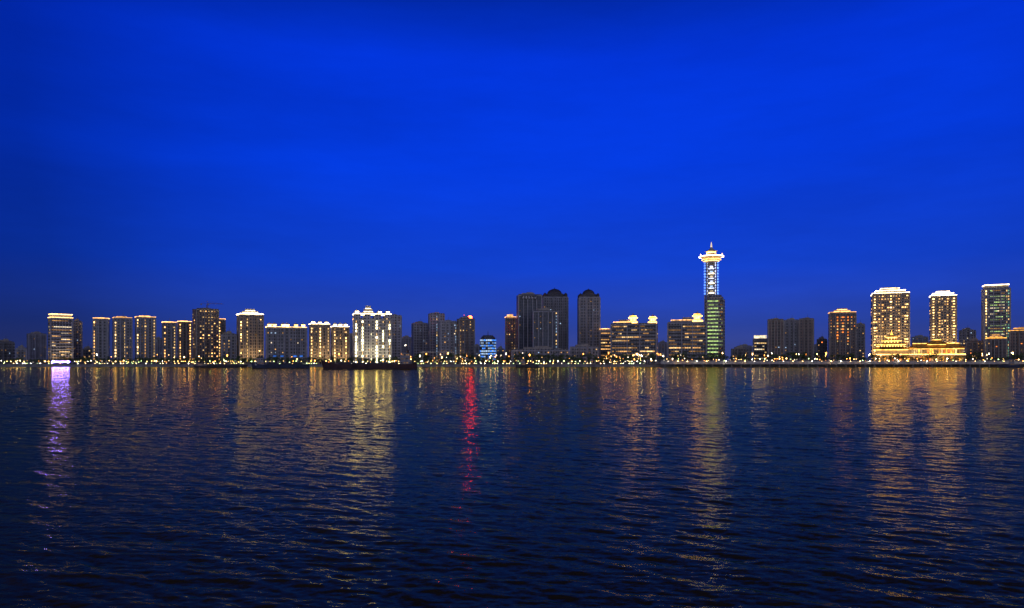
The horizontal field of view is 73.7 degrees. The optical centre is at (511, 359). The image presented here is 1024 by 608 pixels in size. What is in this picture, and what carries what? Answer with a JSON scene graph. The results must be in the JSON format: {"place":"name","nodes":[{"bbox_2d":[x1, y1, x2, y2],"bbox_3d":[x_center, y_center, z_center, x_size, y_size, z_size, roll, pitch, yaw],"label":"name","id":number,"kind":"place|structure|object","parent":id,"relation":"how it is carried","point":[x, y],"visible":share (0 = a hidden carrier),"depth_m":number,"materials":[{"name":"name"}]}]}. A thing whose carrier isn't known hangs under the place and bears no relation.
{"place":"outdoors","nodes":[
{"label":"outdoors","id":0,"kind":"place"},
{"bbox_2d":[0,339,14,363],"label":"office block","id":1,"kind":"structure","parent":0,"point":[7,349],"depth_m":757.16,"materials":[{"name":"stone"}]},
{"bbox_2d":[15,345,26,363],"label":"office block","id":2,"kind":"structure","parent":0,"point":[20,350],"depth_m":727.83,"materials":[{"name":"stone"}]},
{"bbox_2d":[27,332,46,362],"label":"apartment tower","id":3,"kind":"structure","parent":0,"point":[36,345],"depth_m":1094.22,"materials":[{"name":"stone"}]},
{"bbox_2d":[48,314,73,362],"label":"office tower","id":4,"kind":"structure","parent":0,"point":[61,335],"depth_m":794.86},
{"bbox_2d":[74,316,82,362],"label":"apartment tower","id":5,"kind":"structure","parent":0,"point":[78,336],"depth_m":827.77,"materials":[{"name":"concrete"}]},
{"bbox_2d":[82,346,91,362],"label":"office block","id":6,"kind":"structure","parent":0,"point":[87,351],"depth_m":797.29,"materials":[{"name":"stone"}]},
{"bbox_2d":[92,317,109,363],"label":"apartment tower","id":7,"kind":"structure","parent":0,"point":[100,337],"depth_m":735.78,"materials":[{"name":"concrete"}]},
{"bbox_2d":[112,316,132,363],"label":"apartment tower","id":8,"kind":"structure","parent":0,"point":[122,336],"depth_m":745.86,"materials":[{"name":"concrete"}]},
{"bbox_2d":[135,315,155,363],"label":"apartment tower","id":9,"kind":"structure","parent":0,"point":[145,336],"depth_m":754.60,"materials":[{"name":"concrete"}]},
{"bbox_2d":[156,337,161,361],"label":"apartment tower","id":10,"kind":"structure","parent":0,"point":[158,348],"depth_m":1097.02,"materials":[{"name":"stone"}]},
{"bbox_2d":[162,321,176,363],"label":"apartment tower","id":11,"kind":"structure","parent":0,"point":[169,339],"depth_m":776.19,"materials":[{"name":"concrete"}]},
{"bbox_2d":[177,321,191,362],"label":"apartment tower","id":12,"kind":"structure","parent":0,"point":[184,338],"depth_m":785.86,"materials":[{"name":"concrete"}]},
{"bbox_2d":[219,319,225,362],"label":"apartment tower","id":13,"kind":"structure","parent":0,"point":[222,326],"depth_m":796.20,"materials":[{"name":"concrete"}]},
{"bbox_2d":[221,331,236,363],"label":"office block","id":14,"kind":"structure","parent":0,"point":[229,343],"depth_m":735.95,"materials":[{"name":"stone"}]},
{"bbox_2d":[236,309,263,363],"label":"apartment tower","id":15,"kind":"structure","parent":0,"point":[250,332],"depth_m":737.09,"materials":[{"name":"stone"}]},
{"bbox_2d":[265,322,306,363],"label":"apartment tower","id":16,"kind":"structure","parent":0,"point":[283,341],"depth_m":692.40,"materials":[{"name":"grey concrete"}]},
{"bbox_2d":[309,320,329,363],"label":"apartment tower","id":17,"kind":"structure","parent":0,"point":[319,338],"depth_m":738.38,"materials":[{"name":"concrete"}]},
{"bbox_2d":[331,322,349,363],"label":"apartment tower","id":18,"kind":"structure","parent":0,"point":[340,341],"depth_m":749.58,"materials":[{"name":"concrete"}]},
{"bbox_2d":[350,331,352,361],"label":"apartment tower","id":19,"kind":"structure","parent":0,"point":[351,344],"depth_m":1244.93,"materials":[{"name":"stone"}]},
{"bbox_2d":[352,306,391,362],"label":"apartment tower","id":20,"kind":"structure","parent":0,"point":[372,338],"depth_m":724.76,"materials":[{"name":"white concrete"}]},
{"bbox_2d":[391,314,401,362],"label":"apartment tower","id":21,"kind":"structure","parent":0,"point":[396,335],"depth_m":814.51,"materials":[{"name":"concrete"}]},
{"bbox_2d":[402,335,410,360],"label":"apartment tower","id":22,"kind":"structure","parent":0,"point":[406,340],"depth_m":1144.34,"materials":[{"name":"stone"}]},
{"bbox_2d":[411,321,427,362],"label":"apartment tower","id":23,"kind":"structure","parent":0,"point":[419,336],"depth_m":854.90,"materials":[{"name":"concrete"}]},
{"bbox_2d":[428,312,444,362],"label":"apartment tower","id":24,"kind":"structure","parent":0,"point":[434,318],"depth_m":843.85,"materials":[{"name":"stone"}]},
{"bbox_2d":[439,317,456,362],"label":"apartment tower","id":25,"kind":"structure","parent":0,"point":[448,335],"depth_m":793.25,"materials":[{"name":"concrete"}]},
{"bbox_2d":[27,360,870,363],"bbox_3d":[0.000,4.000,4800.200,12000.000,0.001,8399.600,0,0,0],"label":"ground","id":26,"kind":"structure","parent":0,"point":[264,363],"depth_m":780.55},
{"bbox_2d":[192,305,218,363],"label":"apartment tower","id":27,"kind":"structure","parent":26,"relation":"on","point":[205,332],"depth_m":753.83,"materials":[{"name":"stone"}]},
{"bbox_2d":[420,352,471,363],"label":"footbridge","id":28,"kind":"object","parent":26,"relation":"on","point":[443,356],"visible":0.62,"depth_m":638.80,"materials":[{"name":"concrete"}]},
{"bbox_2d":[444,352,453,363],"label":"promenade tree","id":29,"kind":"object","parent":26,"relation":"on","point":[449,357],"visible":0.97,"depth_m":623.97,"materials":[{"name":"green plant"}]},
{"bbox_2d":[468,354,475,363],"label":"promenade tree","id":30,"kind":"object","parent":26,"relation":"on","point":[470,356],"visible":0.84,"depth_m":646.76,"materials":[{"name":"green plant"}]},
{"bbox_2d":[516,353,526,358],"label":"promenade tree","id":31,"kind":"object","parent":26,"relation":"on","point":[521,355],"visible":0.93,"depth_m":622.72,"materials":[{"name":"green plant"}]},
{"bbox_2d":[529,353,538,363],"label":"promenade tree","id":32,"kind":"object","parent":26,"relation":"on","point":[532,355],"visible":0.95,"depth_m":625.73,"materials":[{"name":"green plant"}]},
{"bbox_2d":[511,346,568,363],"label":"office block","id":33,"kind":"structure","parent":26,"relation":"on","point":[543,350],"depth_m":680.51,"materials":[{"name":"stone"}]},
{"bbox_2d":[570,344,598,363],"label":"office block","id":34,"kind":"structure","parent":26,"relation":"on","point":[579,350],"depth_m":691.94,"materials":[{"name":"stone"}]},
{"bbox_2d":[585,352,592,363],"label":"promenade tree","id":35,"kind":"object","parent":26,"relation":"on","point":[590,356],"visible":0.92,"depth_m":647.61,"materials":[{"name":"green plant"}]},
{"bbox_2d":[599,328,609,363],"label":"hotel","id":36,"kind":"structure","parent":26,"relation":"on","point":[604,340],"depth_m":774.98,"materials":[{"name":"concrete"}]},
{"bbox_2d":[603,353,614,361],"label":"promenade tree","id":37,"kind":"object","parent":26,"relation":"on","point":[609,355],"visible":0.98,"depth_m":621.76,"materials":[{"name":"green plant"}]},
{"bbox_2d":[620,353,630,360],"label":"promenade tree","id":38,"kind":"object","parent":26,"relation":"on","point":[625,355],"visible":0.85,"depth_m":637.43,"materials":[{"name":"green plant"}]},
{"bbox_2d":[643,354,650,363],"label":"promenade tree","id":39,"kind":"object","parent":26,"relation":"on","point":[645,356],"visible":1,"depth_m":628.89,"materials":[{"name":"green plant"}]},
{"bbox_2d":[650,353,658,363],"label":"promenade tree","id":40,"kind":"object","parent":26,"relation":"on","point":[653,357],"visible":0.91,"depth_m":645.18,"materials":[{"name":"green plant"}]},
{"bbox_2d":[668,353,678,360],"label":"promenade tree","id":41,"kind":"object","parent":26,"relation":"on","point":[675,356],"visible":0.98,"depth_m":633.96,"materials":[{"name":"green plant"}]},
{"bbox_2d":[714,353,723,360],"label":"promenade tree","id":42,"kind":"object","parent":26,"relation":"on","point":[718,354],"visible":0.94,"depth_m":628.51,"materials":[{"name":"green plant"}]},
{"bbox_2d":[731,346,747,360],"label":"office block","id":43,"kind":"structure","parent":26,"relation":"on","point":[739,350],"depth_m":754.93,"materials":[{"name":"stone"}]},
{"bbox_2d":[753,335,766,360],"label":"office block","id":44,"kind":"structure","parent":26,"relation":"on","point":[759,345],"depth_m":795.78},
{"bbox_2d":[792,354,804,360],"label":"promenade tree","id":45,"kind":"object","parent":26,"relation":"on","point":[797,356],"visible":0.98,"depth_m":624.82,"materials":[{"name":"green plant"}]},
{"bbox_2d":[813,352,819,359],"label":"promenade tree","id":46,"kind":"object","parent":26,"relation":"on","point":[816,355],"visible":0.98,"depth_m":625.30,"materials":[{"name":"green plant"}]},
{"bbox_2d":[817,336,827,360],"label":"office block","id":47,"kind":"structure","parent":26,"relation":"on","point":[822,346],"depth_m":796.90,"materials":[{"name":"stone"}]},
{"bbox_2d":[840,354,850,360],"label":"promenade tree","id":48,"kind":"object","parent":26,"relation":"on","point":[843,358],"visible":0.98,"depth_m":629.49,"materials":[{"name":"green plant"}]},
{"bbox_2d":[848,353,855,360],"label":"promenade tree","id":49,"kind":"object","parent":26,"relation":"on","point":[853,356],"visible":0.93,"depth_m":630.46,"materials":[{"name":"green plant"}]},
{"bbox_2d":[899,354,908,360],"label":"promenade tree","id":50,"kind":"object","parent":26,"relation":"on","point":[905,356],"visible":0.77,"depth_m":640.04,"materials":[{"name":"green plant"}]},
{"bbox_2d":[872,330,965,360],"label":"palace hall","id":51,"kind":"structure","parent":26,"relation":"on","point":[890,344],"depth_m":665.83,"materials":[{"name":"stone"}]},
{"bbox_2d":[922,354,931,360],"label":"promenade tree","id":52,"kind":"object","parent":26,"relation":"on","point":[927,357],"visible":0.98,"depth_m":629.35,"materials":[{"name":"green plant"}]},
{"bbox_2d":[930,353,938,360],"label":"promenade tree","id":53,"kind":"object","parent":26,"relation":"on","point":[935,355],"visible":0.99,"depth_m":623.99,"materials":[{"name":"green plant"}]},
{"bbox_2d":[971,351,981,360],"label":"promenade tree","id":54,"kind":"object","parent":26,"relation":"on","point":[978,355],"visible":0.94,"depth_m":634.91,"materials":[{"name":"green plant"}]},
{"bbox_2d":[457,316,474,363],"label":"apartment tower","id":55,"kind":"structure","parent":0,"point":[466,335],"depth_m":783.74,"materials":[{"name":"concrete"}]},
{"bbox_2d":[475,344,479,361],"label":"apartment tower","id":56,"kind":"structure","parent":0,"point":[477,349],"depth_m":1195.05,"materials":[{"name":"stone"}]},
{"bbox_2d":[480,335,495,363],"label":"office block","id":57,"kind":"structure","parent":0,"point":[487,345],"depth_m":753.98,"materials":[{"name":"blue glass"}]},
{"bbox_2d":[496,346,504,363],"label":"office block","id":58,"kind":"structure","parent":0,"point":[500,352],"depth_m":776.47,"materials":[{"name":"stone"}]},
{"bbox_2d":[505,314,515,362],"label":"apartment tower","id":59,"kind":"structure","parent":0,"point":[510,332],"depth_m":815.00,"materials":[{"name":"concrete"}]},
{"bbox_2d":[0,367,1023,607],"bbox_3d":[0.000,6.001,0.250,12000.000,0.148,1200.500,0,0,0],"label":"water","id":60,"kind":"structure","parent":0,"point":[573,487],"depth_m":32.09,"materials":[{"name":"blue liquid"}]},
{"bbox_2d":[193,360,247,367],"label":"barge","id":61,"kind":"object","parent":60,"relation":"on","point":[198,365],"visible":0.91,"depth_m":543.74,"materials":[{"name":"metal"}]},
{"bbox_2d":[251,350,309,367],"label":"cargo ship","id":62,"kind":"object","parent":60,"relation":"on","point":[259,363],"visible":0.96,"depth_m":495.67,"materials":[{"name":"metal"}]},
{"bbox_2d":[321,345,416,368],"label":"cargo ship","id":63,"kind":"object","parent":60,"relation":"on","point":[405,362],"visible":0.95,"depth_m":451.17,"materials":[{"name":"metal"}]},
{"bbox_2d":[516,357,538,366],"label":"work boat","id":64,"kind":"object","parent":60,"relation":"on","point":[522,364],"visible":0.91,"depth_m":557.97,"materials":[{"name":"metal"}]},
{"bbox_2d":[655,360,1023,366],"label":"wharf","id":65,"kind":"structure","parent":60,"relation":"in","point":[683,362],"depth_m":578.60,"materials":[{"name":"concrete"}]},
{"bbox_2d":[998,352,1019,367],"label":"work boat","id":66,"kind":"object","parent":60,"relation":"on","point":[1011,364],"visible":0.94,"depth_m":543.20,"materials":[{"name":"metal"}]},
{"bbox_2d":[0,364,1023,366],"bbox_3d":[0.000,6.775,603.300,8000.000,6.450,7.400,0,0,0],"label":"embankment","id":67,"kind":"structure","parent":0,"point":[507,365],"depth_m":600.00,"materials":[{"name":"concrete"}]},
{"bbox_2d":[0,0,1023,359],"label":"sky","id":68,"kind":"structure","parent":0,"point":[291,162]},
{"bbox_2d":[516,292,541,348],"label":"office tower","id":69,"kind":"structure","parent":0,"point":[527,303],"depth_m":790.64,"materials":[{"name":"grey glass"}]},
{"bbox_2d":[532,308,557,348],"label":"office tower","id":70,"kind":"structure","parent":0,"point":[544,326],"depth_m":735.94,"materials":[{"name":"grey glass"}]},
{"bbox_2d":[542,287,568,348],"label":"apartment tower","id":71,"kind":"structure","parent":0,"point":[555,299],"depth_m":817.31,"materials":[{"name":"tile"}]},
{"bbox_2d":[577,288,600,347],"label":"apartment tower","id":72,"kind":"structure","parent":0,"point":[588,314],"depth_m":779.29,"materials":[{"name":"tile"}]},
{"bbox_2d":[610,314,657,363],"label":"hotel","id":73,"kind":"structure","parent":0,"point":[632,336],"depth_m":710.20,"materials":[{"name":"grey concrete"}]},
{"bbox_2d":[658,341,666,361],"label":"apartment tower","id":74,"kind":"structure","parent":0,"point":[662,348],"depth_m":1094.89,"materials":[{"name":"stone"}]},
{"bbox_2d":[667,311,706,360],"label":"hotel","id":75,"kind":"structure","parent":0,"point":[688,335],"depth_m":710.26,"materials":[{"name":"grey concrete"}]},
{"bbox_2d":[699,242,724,360],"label":"observation tower","id":76,"kind":"structure","parent":0,"point":[714,310],"depth_m":750.69,"materials":[{"name":"grey concrete"}]},
{"bbox_2d":[740,344,752,360],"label":"apartment tower","id":77,"kind":"structure","parent":0,"point":[749,348],"depth_m":1289.27,"materials":[{"name":"stone"}]},
{"bbox_2d":[767,318,783,360],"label":"apartment tower","id":78,"kind":"structure","parent":0,"point":[775,336],"depth_m":754.43,"materials":[{"name":"concrete"}]},
{"bbox_2d":[784,318,798,360],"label":"apartment tower","id":79,"kind":"structure","parent":0,"point":[791,334],"depth_m":770.43,"materials":[{"name":"concrete"}]},
{"bbox_2d":[799,314,813,360],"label":"apartment tower","id":80,"kind":"structure","parent":0,"point":[806,334],"depth_m":760.64,"materials":[{"name":"concrete"}]},
{"bbox_2d":[814,343,816,360],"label":"apartment tower","id":81,"kind":"structure","parent":0,"point":[815,348],"depth_m":1146.25,"materials":[{"name":"stone"}]},
{"bbox_2d":[828,308,856,360],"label":"apartment tower","id":82,"kind":"structure","parent":0,"point":[842,331],"depth_m":751.89,"materials":[{"name":"stone"}]},
{"bbox_2d":[857,320,864,360],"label":"apartment tower","id":83,"kind":"structure","parent":0,"point":[860,339],"depth_m":786.48,"materials":[{"name":"concrete"}]},
{"bbox_2d":[871,287,909,360],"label":"hotel","id":84,"kind":"structure","parent":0,"point":[890,308],"depth_m":785.87,"materials":[{"name":"stone"}]},
{"bbox_2d":[871,295,908,341],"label":"small windows","id":85,"kind":"structure","parent":84,"relation":"in","point":[893,295],"depth_m":786.38,"materials":[{"name":"yellow glass"}]},
{"bbox_2d":[911,333,928,345],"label":"apartment tower","id":86,"kind":"structure","parent":0,"point":[920,338],"depth_m":1194.20,"materials":[{"name":"stone"}]},
{"bbox_2d":[929,290,956,342],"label":"hotel","id":87,"kind":"structure","parent":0,"point":[943,315],"depth_m":819.69,"materials":[{"name":"stone"}]},
{"bbox_2d":[929,298,955,342],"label":"small windows","id":88,"kind":"structure","parent":87,"relation":"in","point":[942,298],"depth_m":818.90,"materials":[{"name":"yellow glass"}]},
{"bbox_2d":[959,328,975,353],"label":"apartment tower","id":89,"kind":"structure","parent":0,"point":[966,334],"depth_m":856.10,"materials":[{"name":"concrete"}]},
{"bbox_2d":[965,338,983,360],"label":"office block","id":90,"kind":"structure","parent":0,"point":[972,345],"depth_m":735.72,"materials":[{"name":"stone"}]},
{"bbox_2d":[981,284,1010,360],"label":"office tower","id":91,"kind":"structure","parent":0,"point":[995,308],"depth_m":792.83,"materials":[{"name":"glass"}]},
{"bbox_2d":[985,333,1006,360],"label":"office block","id":92,"kind":"structure","parent":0,"point":[996,345],"depth_m":715.05,"materials":[{"name":"stone"}]},
{"bbox_2d":[1009,327,1023,360],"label":"office block","id":93,"kind":"structure","parent":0,"point":[1016,340],"depth_m":726.68,"materials":[{"name":"concrete"}]}
]}

